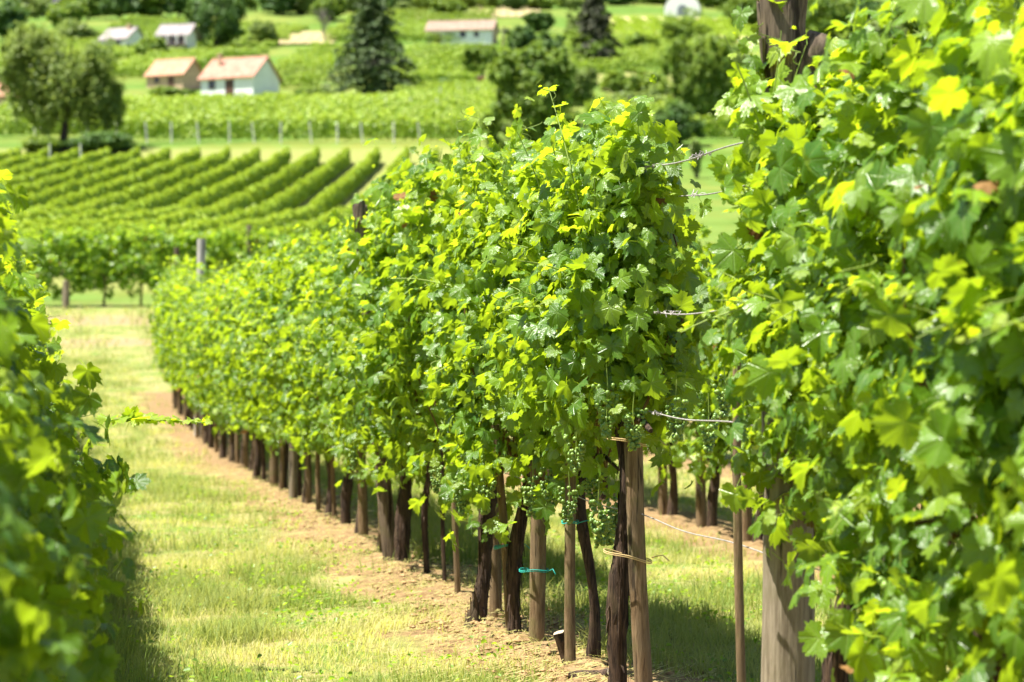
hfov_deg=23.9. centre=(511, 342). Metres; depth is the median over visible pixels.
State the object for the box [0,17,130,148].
broadleaf tree
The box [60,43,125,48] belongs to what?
vine row
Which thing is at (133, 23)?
vine row
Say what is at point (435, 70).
vine row
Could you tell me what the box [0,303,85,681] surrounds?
grapevine
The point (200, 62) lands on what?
vine row
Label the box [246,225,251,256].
trellis post
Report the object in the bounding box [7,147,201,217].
vine row
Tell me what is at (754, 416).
grapevine
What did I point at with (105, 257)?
grapevine
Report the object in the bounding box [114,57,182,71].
vine row
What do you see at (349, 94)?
vine row
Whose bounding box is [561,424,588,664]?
vine stake
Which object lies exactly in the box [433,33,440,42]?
door
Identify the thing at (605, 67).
vine row
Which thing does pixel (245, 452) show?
vine stake
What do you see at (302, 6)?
broadleaf tree
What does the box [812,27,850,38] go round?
vine row
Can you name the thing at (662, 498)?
vine stake
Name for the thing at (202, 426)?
vine stake
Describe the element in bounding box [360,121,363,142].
concrete post
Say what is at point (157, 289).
grapevine
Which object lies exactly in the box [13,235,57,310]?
grapevine
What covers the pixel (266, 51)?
vine row
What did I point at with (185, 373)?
grapevine
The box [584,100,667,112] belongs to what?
vine row
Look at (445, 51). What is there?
vine row
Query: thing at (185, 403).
vine stake
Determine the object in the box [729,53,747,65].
bush
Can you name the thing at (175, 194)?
vine row
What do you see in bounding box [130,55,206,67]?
vine row
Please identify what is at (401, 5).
bush
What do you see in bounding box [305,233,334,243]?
grapevine
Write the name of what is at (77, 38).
vine row
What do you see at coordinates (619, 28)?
vine row
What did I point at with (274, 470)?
vine stake
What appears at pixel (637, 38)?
bush
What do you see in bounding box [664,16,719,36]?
vine row
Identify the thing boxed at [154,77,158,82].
window
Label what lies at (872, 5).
broadleaf tree
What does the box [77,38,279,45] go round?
vine row
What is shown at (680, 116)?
bush
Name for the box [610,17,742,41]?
chapel field
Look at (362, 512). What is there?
vine stake
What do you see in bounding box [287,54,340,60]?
vine row
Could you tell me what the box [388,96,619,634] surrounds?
grapevine
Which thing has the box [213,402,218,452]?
vine stake
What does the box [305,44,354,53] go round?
vine row
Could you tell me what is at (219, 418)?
grapevine
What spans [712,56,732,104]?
broadleaf tree
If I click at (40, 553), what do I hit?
grapevine
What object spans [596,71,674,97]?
stubble field
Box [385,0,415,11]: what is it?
broadleaf tree
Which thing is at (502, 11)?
tan field
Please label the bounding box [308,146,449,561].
grapevine
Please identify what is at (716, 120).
vine row
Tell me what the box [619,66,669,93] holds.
bush
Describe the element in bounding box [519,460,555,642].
vine stake
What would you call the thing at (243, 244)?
grapevine
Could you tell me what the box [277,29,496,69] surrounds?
power line
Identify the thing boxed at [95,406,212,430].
vine shoot
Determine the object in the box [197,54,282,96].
farm house
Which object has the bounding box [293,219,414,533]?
grapevine
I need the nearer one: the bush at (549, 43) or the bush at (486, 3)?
the bush at (549, 43)
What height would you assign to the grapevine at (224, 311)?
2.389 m
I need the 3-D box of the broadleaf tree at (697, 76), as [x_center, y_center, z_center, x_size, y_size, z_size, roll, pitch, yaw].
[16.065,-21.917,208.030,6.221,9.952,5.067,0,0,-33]
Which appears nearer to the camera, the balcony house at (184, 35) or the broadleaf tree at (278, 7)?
the balcony house at (184, 35)
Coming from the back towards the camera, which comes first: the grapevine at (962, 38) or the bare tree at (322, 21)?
the bare tree at (322, 21)
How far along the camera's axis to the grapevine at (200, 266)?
29.53 m
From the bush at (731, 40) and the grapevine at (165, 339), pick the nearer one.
the grapevine at (165, 339)
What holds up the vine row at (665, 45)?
on the ground at (716, 220)
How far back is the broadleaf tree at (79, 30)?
417.01 m
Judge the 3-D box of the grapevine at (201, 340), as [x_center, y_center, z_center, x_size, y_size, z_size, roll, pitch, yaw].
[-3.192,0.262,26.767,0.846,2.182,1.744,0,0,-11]
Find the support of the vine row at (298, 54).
on the ground at (716, 220)
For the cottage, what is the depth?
404.91 m
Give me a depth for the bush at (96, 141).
191.60 m
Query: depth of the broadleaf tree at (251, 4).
511.09 m
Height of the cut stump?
0.228 m
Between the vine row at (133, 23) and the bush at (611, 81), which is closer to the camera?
the bush at (611, 81)
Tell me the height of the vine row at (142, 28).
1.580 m
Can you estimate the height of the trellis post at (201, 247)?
2.661 m
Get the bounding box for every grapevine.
[0,169,152,681]
[0,291,104,681]
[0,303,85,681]
[0,535,31,594]
[1,182,66,336]
[2,201,45,313]
[3,253,48,354]
[4,208,26,268]
[4,267,107,681]
[8,265,89,584]
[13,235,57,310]
[16,228,59,291]
[30,346,78,455]
[37,227,97,300]
[70,225,136,305]
[109,224,170,306]
[142,229,196,288]
[147,255,187,383]
[148,269,181,408]
[150,255,190,414]
[152,255,208,426]
[159,267,194,416]
[162,256,196,399]
[172,262,218,443]
[176,272,210,437]
[177,267,219,447]
[180,250,245,452]
[182,219,245,277]
[186,268,238,457]
[197,261,242,461]
[207,236,281,479]
[208,238,270,470]
[211,261,255,464]
[220,227,277,274]
[224,234,278,439]
[234,217,320,497]
[239,219,328,502]
[239,246,288,489]
[254,233,309,254]
[274,237,370,516]
[278,193,366,523]
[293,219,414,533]
[298,178,447,550]
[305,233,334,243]
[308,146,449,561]
[327,134,475,573]
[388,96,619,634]
[405,101,561,628]
[461,181,713,657]
[480,74,734,681]
[599,476,607,499]
[643,232,741,526]
[643,432,682,455]
[645,202,729,515]
[677,0,984,681]
[697,226,762,541]
[737,263,816,539]
[744,0,1023,681]
[842,0,1023,681]
[904,473,975,545]
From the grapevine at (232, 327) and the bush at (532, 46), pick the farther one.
the bush at (532, 46)
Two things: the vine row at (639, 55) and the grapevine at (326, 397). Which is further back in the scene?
the vine row at (639, 55)
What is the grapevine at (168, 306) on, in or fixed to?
on the ground at (716, 220)
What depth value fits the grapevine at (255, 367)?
19.74 m
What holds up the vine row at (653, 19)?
on the chapel field at (627, 18)
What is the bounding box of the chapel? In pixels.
[663,0,701,16]
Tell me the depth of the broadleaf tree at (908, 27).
429.70 m
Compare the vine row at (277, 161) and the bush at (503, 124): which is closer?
the vine row at (277, 161)
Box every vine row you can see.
[0,99,485,114]
[0,103,491,121]
[0,105,492,122]
[0,107,482,128]
[0,110,487,132]
[0,112,485,135]
[0,145,51,168]
[0,147,21,162]
[0,147,81,180]
[0,147,111,185]
[2,95,490,109]
[3,98,496,111]
[3,147,171,210]
[6,146,141,200]
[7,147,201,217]
[9,145,230,225]
[10,147,261,229]
[11,93,489,114]
[11,147,291,237]
[23,146,320,274]
[53,45,119,56]
[55,36,95,42]
[59,40,96,44]
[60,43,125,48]
[67,39,276,48]
[69,147,350,283]
[74,43,264,53]
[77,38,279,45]
[78,36,277,41]
[81,91,487,106]
[95,30,287,37]
[95,113,487,140]
[96,33,290,39]
[98,48,260,57]
[99,29,291,36]
[109,22,295,31]
[109,63,151,78]
[110,26,300,33]
[112,61,151,74]
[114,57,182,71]
[115,45,268,54]
[119,17,303,30]
[123,89,495,99]
[124,87,496,99]
[124,92,497,107]
[125,56,202,69]
[127,15,308,29]
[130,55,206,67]
[131,53,205,66]
[146,147,380,284]
[147,49,217,61]
[147,51,219,64]
[167,47,223,58]
[226,146,410,272]
[275,59,333,73]
[275,63,320,77]
[276,56,332,69]
[276,68,327,82]
[277,57,334,72]
[279,72,318,87]
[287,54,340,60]
[290,55,344,67]
[291,52,342,61]
[296,47,345,56]
[302,49,353,58]
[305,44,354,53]
[311,40,355,50]
[321,147,440,239]
[325,30,464,42]
[327,25,426,35]
[332,28,426,38]
[337,24,426,33]
[338,21,425,26]
[339,22,426,31]
[345,15,490,23]
[347,10,491,20]
[348,18,495,25]
[356,6,496,16]
[391,70,474,83]
[393,67,464,78]
[394,82,493,93]
[396,58,466,71]
[398,69,479,82]
[399,85,497,97]
[402,65,470,78]
[403,52,462,63]
[404,83,494,92]
[405,49,463,60]
[405,61,469,71]
[406,44,468,55]
[408,78,490,89]
[409,55,458,66]
[412,79,492,93]
[413,42,481,51]
[414,47,462,56]
[497,43,567,52]
[500,35,571,44]
[500,39,572,48]
[507,32,570,38]
[518,56,619,69]
[572,60,617,73]
[583,93,669,111]
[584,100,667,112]
[585,96,667,109]
[596,104,727,115]
[598,97,664,111]
[609,21,634,33]
[609,42,705,50]
[611,33,706,40]
[612,15,659,34]
[613,31,706,37]
[613,44,731,55]
[613,55,745,69]
[614,35,700,42]
[614,38,696,43]
[615,51,748,64]
[616,47,708,56]
[617,48,707,59]
[619,42,693,50]
[629,16,660,33]
[647,15,697,35]
[647,114,738,137]
[652,112,730,134]
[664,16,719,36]
[683,15,740,39]
[699,16,758,39]
[717,16,751,30]
[806,28,839,38]
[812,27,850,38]
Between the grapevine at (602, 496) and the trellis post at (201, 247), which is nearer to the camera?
the grapevine at (602, 496)
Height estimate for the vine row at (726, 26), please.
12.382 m
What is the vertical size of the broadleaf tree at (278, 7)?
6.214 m
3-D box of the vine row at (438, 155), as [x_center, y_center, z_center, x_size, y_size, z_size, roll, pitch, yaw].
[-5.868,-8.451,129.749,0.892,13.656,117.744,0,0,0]
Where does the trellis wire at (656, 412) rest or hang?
attached to the trellis post at (784, 658)
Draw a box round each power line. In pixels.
[272,32,498,73]
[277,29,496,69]
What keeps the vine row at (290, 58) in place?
on the ground at (716, 220)
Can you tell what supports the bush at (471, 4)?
on the ground at (716, 220)
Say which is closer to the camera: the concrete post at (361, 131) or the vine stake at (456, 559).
the vine stake at (456, 559)
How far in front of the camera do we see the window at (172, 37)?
389.76 m
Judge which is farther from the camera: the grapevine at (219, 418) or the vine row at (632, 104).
the vine row at (632, 104)
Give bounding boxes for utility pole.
[498,27,507,44]
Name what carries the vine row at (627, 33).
on the ground at (716, 220)
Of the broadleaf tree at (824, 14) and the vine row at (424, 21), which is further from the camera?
the vine row at (424, 21)
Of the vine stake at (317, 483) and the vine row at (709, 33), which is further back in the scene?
the vine row at (709, 33)
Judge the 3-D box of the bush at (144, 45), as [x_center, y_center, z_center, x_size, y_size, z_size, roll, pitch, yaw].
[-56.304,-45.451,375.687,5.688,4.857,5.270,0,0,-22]
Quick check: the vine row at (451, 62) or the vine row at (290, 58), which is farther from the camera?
the vine row at (451, 62)
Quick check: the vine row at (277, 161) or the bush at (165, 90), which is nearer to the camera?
the vine row at (277, 161)
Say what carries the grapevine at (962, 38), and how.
on the ground at (716, 220)
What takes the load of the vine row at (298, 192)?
on the ground at (716, 220)
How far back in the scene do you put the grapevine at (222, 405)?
24.56 m
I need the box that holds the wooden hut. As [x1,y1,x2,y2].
[476,76,484,85]
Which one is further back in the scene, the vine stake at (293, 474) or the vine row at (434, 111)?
the vine row at (434, 111)
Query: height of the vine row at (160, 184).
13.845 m
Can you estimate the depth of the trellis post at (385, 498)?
14.12 m
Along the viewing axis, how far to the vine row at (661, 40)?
400.84 m
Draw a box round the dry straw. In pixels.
[152,466,819,681]
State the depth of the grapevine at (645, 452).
18.22 m
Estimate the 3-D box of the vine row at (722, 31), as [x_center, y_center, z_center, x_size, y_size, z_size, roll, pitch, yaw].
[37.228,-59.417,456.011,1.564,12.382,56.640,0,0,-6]
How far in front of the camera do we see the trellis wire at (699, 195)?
8.20 m
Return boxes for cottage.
[97,24,143,46]
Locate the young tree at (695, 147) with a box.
[688,137,703,177]
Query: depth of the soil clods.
11.20 m
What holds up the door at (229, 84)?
in the farm house at (252, 75)
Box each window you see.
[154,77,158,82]
[171,36,175,42]
[208,80,214,88]
[460,31,465,36]
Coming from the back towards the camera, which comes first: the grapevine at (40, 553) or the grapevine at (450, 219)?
the grapevine at (450, 219)
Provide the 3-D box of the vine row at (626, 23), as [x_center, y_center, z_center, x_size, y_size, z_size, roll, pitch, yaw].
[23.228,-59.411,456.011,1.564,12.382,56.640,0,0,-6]
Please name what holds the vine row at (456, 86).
on the ground at (716, 220)
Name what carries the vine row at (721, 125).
on the ground at (716, 220)
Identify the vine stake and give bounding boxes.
[172,388,174,403]
[177,389,181,414]
[184,397,186,418]
[190,410,193,429]
[195,410,198,437]
[201,408,204,439]
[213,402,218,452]
[228,429,230,460]
[235,422,239,463]
[243,421,248,468]
[253,435,254,464]
[259,418,265,481]
[269,431,278,487]
[279,436,284,490]
[289,433,297,499]
[305,440,311,503]
[315,450,320,511]
[330,446,336,519]
[357,447,367,536]
[377,501,381,552]
[440,449,446,581]
[451,463,460,594]
[489,499,501,617]
[491,424,529,632]
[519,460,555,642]
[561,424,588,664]
[603,422,668,681]
[658,449,667,514]
[695,404,706,527]
[732,363,745,681]
[741,472,751,541]
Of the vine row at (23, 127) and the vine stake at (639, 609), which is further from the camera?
the vine row at (23, 127)
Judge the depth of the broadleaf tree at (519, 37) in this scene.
371.60 m
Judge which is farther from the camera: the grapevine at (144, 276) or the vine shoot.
the grapevine at (144, 276)
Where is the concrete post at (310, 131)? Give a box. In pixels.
[309,121,311,142]
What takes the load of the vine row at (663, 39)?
on the ground at (716, 220)
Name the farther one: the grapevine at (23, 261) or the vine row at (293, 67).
the vine row at (293, 67)
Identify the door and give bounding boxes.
[168,76,173,86]
[225,79,233,96]
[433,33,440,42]
[677,4,686,15]
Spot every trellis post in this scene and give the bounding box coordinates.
[62,280,69,308]
[174,247,178,264]
[194,238,205,435]
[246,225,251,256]
[352,200,394,560]
[756,0,831,681]
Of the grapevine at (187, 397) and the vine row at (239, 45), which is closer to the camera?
the grapevine at (187, 397)
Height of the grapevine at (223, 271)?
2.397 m
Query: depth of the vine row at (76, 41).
407.80 m
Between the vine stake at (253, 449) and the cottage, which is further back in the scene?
the cottage
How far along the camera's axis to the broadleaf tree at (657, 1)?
539.36 m
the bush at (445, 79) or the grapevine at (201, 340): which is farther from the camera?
the bush at (445, 79)
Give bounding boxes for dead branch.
[568,668,608,678]
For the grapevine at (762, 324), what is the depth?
6.58 m
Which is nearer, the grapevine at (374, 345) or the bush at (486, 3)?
the grapevine at (374, 345)
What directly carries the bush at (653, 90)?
on the ground at (716, 220)
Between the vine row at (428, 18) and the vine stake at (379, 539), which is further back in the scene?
the vine row at (428, 18)
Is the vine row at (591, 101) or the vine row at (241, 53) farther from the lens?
the vine row at (241, 53)
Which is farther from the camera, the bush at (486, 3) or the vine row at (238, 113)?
the bush at (486, 3)
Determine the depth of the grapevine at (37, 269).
14.83 m
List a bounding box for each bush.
[19,135,67,151]
[59,130,136,151]
[131,35,167,59]
[148,85,197,96]
[247,17,278,45]
[292,86,331,95]
[393,1,414,14]
[411,0,438,11]
[429,0,467,16]
[439,77,455,84]
[458,0,475,5]
[463,1,477,6]
[476,0,497,8]
[496,116,522,137]
[521,9,555,31]
[523,39,546,60]
[537,30,566,53]
[558,0,583,10]
[562,107,581,126]
[564,28,616,64]
[567,52,588,66]
[572,89,594,106]
[599,69,628,91]
[605,91,661,105]
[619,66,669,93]
[623,32,662,48]
[635,83,671,98]
[647,94,665,103]
[652,97,706,144]
[657,7,714,36]
[658,16,693,40]
[694,33,725,44]
[708,36,750,53]
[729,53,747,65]
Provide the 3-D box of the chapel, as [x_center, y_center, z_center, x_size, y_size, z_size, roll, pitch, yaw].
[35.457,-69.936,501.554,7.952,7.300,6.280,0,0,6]
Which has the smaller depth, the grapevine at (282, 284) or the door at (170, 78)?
the grapevine at (282, 284)
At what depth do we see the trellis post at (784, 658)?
6.84 m
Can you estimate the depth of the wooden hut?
299.60 m
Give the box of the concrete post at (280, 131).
[280,121,281,142]
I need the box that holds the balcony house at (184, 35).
[154,23,201,48]
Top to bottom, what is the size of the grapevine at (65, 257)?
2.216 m
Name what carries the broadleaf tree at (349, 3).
on the ground at (716, 220)
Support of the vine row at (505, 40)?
on the ground at (716, 220)
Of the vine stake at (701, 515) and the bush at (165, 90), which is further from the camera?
the bush at (165, 90)
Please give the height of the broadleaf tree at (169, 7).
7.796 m
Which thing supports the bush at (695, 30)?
on the ground at (716, 220)
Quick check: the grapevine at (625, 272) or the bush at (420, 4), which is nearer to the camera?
the grapevine at (625, 272)
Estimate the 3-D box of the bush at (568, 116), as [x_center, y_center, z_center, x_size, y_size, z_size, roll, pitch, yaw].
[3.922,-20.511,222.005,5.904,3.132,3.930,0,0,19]
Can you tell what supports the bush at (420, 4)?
on the ground at (716, 220)
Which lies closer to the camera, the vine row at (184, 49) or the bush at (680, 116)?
the bush at (680, 116)
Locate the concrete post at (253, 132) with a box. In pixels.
[251,121,254,142]
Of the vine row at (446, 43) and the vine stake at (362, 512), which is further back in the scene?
the vine row at (446, 43)
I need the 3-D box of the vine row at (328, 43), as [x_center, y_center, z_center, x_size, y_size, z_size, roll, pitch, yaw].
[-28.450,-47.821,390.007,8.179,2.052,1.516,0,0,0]
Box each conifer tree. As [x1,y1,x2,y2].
[319,0,423,95]
[567,0,623,64]
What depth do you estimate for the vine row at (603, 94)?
245.76 m
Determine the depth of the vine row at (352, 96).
245.41 m
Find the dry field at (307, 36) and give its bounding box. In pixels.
[279,31,333,43]
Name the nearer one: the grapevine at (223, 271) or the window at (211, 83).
the grapevine at (223, 271)
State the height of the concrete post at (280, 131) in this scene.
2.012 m
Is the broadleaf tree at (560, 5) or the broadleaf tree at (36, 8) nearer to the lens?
the broadleaf tree at (36, 8)
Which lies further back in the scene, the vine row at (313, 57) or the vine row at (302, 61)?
the vine row at (313, 57)
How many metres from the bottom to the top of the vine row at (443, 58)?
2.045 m
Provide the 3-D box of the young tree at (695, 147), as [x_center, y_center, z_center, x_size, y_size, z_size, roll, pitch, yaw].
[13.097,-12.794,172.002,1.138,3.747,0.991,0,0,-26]
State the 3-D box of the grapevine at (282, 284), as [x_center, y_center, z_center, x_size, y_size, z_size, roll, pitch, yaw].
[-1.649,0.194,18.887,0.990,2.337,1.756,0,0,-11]
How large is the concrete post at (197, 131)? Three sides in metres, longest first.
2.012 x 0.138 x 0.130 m
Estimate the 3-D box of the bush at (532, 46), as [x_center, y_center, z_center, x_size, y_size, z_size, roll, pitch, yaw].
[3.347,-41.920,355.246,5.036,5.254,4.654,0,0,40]
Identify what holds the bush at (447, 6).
on the ground at (716, 220)
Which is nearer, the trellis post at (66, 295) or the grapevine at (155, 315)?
the grapevine at (155, 315)
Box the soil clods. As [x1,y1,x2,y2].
[222,492,703,681]
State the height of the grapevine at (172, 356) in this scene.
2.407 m
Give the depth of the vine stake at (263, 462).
22.06 m
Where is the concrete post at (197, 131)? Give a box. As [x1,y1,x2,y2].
[196,121,199,142]
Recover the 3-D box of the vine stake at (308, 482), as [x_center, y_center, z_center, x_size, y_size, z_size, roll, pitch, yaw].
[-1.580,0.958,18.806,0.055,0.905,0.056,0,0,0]
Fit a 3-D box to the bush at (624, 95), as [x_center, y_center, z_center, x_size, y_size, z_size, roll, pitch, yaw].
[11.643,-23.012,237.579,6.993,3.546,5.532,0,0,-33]
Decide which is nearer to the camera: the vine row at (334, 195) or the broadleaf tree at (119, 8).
the vine row at (334, 195)
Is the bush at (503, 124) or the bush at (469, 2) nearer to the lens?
the bush at (503, 124)
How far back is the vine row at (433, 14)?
483.74 m
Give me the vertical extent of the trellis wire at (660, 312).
0.459 m
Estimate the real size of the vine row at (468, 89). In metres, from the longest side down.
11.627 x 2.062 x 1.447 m
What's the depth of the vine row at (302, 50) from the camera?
376.76 m
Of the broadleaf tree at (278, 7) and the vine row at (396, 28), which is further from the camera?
the broadleaf tree at (278, 7)
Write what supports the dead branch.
on the ground at (716, 220)
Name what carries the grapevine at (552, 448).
on the ground at (716, 220)
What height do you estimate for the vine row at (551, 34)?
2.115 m
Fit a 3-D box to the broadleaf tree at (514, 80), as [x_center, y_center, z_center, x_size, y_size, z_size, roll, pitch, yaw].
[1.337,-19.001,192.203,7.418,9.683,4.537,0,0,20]
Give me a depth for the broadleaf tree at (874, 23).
394.29 m
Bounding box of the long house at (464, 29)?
[424,19,499,43]
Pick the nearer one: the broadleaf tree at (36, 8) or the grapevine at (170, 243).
the grapevine at (170, 243)
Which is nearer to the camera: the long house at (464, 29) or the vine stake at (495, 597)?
the vine stake at (495, 597)
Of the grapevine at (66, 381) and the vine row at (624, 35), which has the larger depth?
the vine row at (624, 35)
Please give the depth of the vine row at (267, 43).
402.70 m
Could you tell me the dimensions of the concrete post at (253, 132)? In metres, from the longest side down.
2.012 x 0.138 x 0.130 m
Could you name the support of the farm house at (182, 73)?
on the ground at (716, 220)
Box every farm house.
[0,83,18,104]
[143,57,202,89]
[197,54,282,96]
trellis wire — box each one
[317,94,919,260]
[409,450,820,570]
[418,303,939,323]
[589,405,752,425]
[664,185,744,197]
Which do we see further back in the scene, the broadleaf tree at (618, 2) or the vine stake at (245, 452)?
the broadleaf tree at (618, 2)
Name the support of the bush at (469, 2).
on the ground at (716, 220)
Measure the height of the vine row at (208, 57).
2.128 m
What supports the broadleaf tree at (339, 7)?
on the ground at (716, 220)
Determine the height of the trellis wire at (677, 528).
0.450 m
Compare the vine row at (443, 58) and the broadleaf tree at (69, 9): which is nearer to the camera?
the vine row at (443, 58)
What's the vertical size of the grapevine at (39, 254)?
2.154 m
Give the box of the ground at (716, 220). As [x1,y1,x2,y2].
[0,0,1018,681]
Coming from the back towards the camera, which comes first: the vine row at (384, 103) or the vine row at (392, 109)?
the vine row at (384, 103)
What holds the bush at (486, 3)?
on the ground at (716, 220)
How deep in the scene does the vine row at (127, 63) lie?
331.26 m
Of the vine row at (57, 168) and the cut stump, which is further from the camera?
the vine row at (57, 168)
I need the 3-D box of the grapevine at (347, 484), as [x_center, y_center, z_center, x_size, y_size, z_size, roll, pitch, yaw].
[-1.139,0.180,16.745,0.856,2.368,1.706,0,0,-11]
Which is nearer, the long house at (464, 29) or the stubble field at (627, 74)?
the stubble field at (627, 74)
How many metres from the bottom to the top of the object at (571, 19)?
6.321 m
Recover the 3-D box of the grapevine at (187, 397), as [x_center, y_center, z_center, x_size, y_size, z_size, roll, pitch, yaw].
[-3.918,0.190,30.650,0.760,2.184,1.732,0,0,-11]
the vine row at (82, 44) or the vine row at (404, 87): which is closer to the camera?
the vine row at (404, 87)
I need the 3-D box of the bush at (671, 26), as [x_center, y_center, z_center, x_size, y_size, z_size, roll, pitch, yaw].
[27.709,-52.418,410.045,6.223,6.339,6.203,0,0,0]
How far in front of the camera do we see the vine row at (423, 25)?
443.74 m
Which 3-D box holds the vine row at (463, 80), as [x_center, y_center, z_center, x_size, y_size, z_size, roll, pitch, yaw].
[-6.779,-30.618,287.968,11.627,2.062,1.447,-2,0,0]
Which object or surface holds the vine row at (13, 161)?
on the ground at (716, 220)
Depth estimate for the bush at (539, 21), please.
456.69 m
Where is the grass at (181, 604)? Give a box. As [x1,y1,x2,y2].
[39,300,961,681]
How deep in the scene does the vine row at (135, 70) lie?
324.75 m
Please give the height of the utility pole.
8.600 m
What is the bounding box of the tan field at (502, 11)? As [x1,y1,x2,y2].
[388,4,540,17]
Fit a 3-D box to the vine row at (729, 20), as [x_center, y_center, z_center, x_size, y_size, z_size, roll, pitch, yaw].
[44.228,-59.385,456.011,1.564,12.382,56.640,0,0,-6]
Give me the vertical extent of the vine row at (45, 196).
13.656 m
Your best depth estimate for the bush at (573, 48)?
357.42 m
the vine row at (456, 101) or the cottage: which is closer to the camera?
the vine row at (456, 101)
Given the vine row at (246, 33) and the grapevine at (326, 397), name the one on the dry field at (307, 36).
the vine row at (246, 33)
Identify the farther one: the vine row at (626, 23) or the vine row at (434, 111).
the vine row at (626, 23)
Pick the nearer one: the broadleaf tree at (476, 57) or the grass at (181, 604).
the grass at (181, 604)
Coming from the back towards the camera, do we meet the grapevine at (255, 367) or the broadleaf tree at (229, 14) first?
the broadleaf tree at (229, 14)
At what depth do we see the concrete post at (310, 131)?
197.86 m
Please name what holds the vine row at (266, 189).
on the ground at (716, 220)
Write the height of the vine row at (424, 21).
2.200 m
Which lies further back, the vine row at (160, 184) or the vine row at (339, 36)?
the vine row at (339, 36)
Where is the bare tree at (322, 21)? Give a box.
[312,6,334,40]
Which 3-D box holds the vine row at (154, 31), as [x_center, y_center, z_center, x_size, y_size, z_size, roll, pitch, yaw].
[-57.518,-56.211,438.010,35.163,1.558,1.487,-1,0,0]
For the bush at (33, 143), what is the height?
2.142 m
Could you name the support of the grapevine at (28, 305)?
on the ground at (716, 220)
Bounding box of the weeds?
[105,476,957,681]
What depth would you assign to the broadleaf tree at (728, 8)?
464.35 m
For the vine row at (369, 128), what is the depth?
198.74 m
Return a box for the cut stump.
[553,630,563,662]
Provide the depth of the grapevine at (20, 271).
13.34 m
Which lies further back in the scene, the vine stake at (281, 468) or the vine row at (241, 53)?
the vine row at (241, 53)
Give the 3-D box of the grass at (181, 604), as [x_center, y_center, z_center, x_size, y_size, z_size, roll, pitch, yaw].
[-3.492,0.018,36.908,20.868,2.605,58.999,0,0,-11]
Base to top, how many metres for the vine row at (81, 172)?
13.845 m
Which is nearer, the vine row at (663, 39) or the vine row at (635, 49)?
the vine row at (635, 49)
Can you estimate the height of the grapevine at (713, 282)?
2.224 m
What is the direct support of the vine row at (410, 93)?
on the ground at (716, 220)
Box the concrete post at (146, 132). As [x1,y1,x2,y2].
[145,121,147,142]
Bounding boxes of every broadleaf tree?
[0,0,31,39]
[0,0,51,21]
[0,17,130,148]
[45,0,89,27]
[53,18,99,42]
[73,0,102,19]
[98,0,142,18]
[135,0,165,17]
[161,0,194,16]
[183,0,247,46]
[240,0,259,10]
[254,0,297,14]
[291,0,317,13]
[309,0,347,20]
[346,0,374,13]
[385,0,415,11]
[458,40,498,75]
[478,43,576,150]
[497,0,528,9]
[504,24,540,54]
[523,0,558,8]
[554,1,566,7]
[557,55,599,112]
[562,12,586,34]
[604,0,634,4]
[638,0,666,3]
[657,31,735,136]
[698,0,732,6]
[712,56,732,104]
[715,0,756,24]
[805,0,856,39]
[840,0,883,32]
[863,19,907,45]
[870,2,920,35]
[1012,0,1019,20]
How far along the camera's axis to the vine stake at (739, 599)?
7.25 m
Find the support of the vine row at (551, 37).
on the ground at (716, 220)
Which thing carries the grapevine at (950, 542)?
on the ground at (716, 220)
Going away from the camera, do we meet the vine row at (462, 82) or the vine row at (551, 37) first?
the vine row at (462, 82)
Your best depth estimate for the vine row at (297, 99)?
236.59 m
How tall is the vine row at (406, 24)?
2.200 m
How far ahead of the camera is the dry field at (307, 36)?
427.85 m
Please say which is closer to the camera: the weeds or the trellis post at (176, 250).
the weeds
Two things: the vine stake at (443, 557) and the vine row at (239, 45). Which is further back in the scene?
the vine row at (239, 45)
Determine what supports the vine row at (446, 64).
on the ground at (716, 220)
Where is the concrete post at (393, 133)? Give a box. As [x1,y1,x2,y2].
[393,121,394,142]
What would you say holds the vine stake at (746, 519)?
on the ground at (716, 220)
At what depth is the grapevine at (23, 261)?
14.45 m
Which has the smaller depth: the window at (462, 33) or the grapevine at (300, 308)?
the grapevine at (300, 308)
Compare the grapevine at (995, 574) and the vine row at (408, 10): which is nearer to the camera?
the grapevine at (995, 574)
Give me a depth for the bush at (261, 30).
408.51 m
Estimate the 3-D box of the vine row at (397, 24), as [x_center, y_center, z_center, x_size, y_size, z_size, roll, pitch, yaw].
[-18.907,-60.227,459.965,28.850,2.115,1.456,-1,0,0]
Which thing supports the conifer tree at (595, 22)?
on the ground at (716, 220)
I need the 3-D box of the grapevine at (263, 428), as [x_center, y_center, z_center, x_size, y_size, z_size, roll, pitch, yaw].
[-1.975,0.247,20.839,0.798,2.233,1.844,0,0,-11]
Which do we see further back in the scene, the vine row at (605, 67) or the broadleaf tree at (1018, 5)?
the broadleaf tree at (1018, 5)
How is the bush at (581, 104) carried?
on the ground at (716, 220)
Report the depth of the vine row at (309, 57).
350.80 m
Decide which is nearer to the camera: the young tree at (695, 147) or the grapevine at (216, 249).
the grapevine at (216, 249)
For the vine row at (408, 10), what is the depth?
491.73 m
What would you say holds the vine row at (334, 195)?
on the ground at (716, 220)
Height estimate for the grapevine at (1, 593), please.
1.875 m
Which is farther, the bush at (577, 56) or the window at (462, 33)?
the window at (462, 33)
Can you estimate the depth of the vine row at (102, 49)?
386.86 m
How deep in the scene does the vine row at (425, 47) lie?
382.81 m
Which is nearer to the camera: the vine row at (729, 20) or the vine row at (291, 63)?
the vine row at (291, 63)

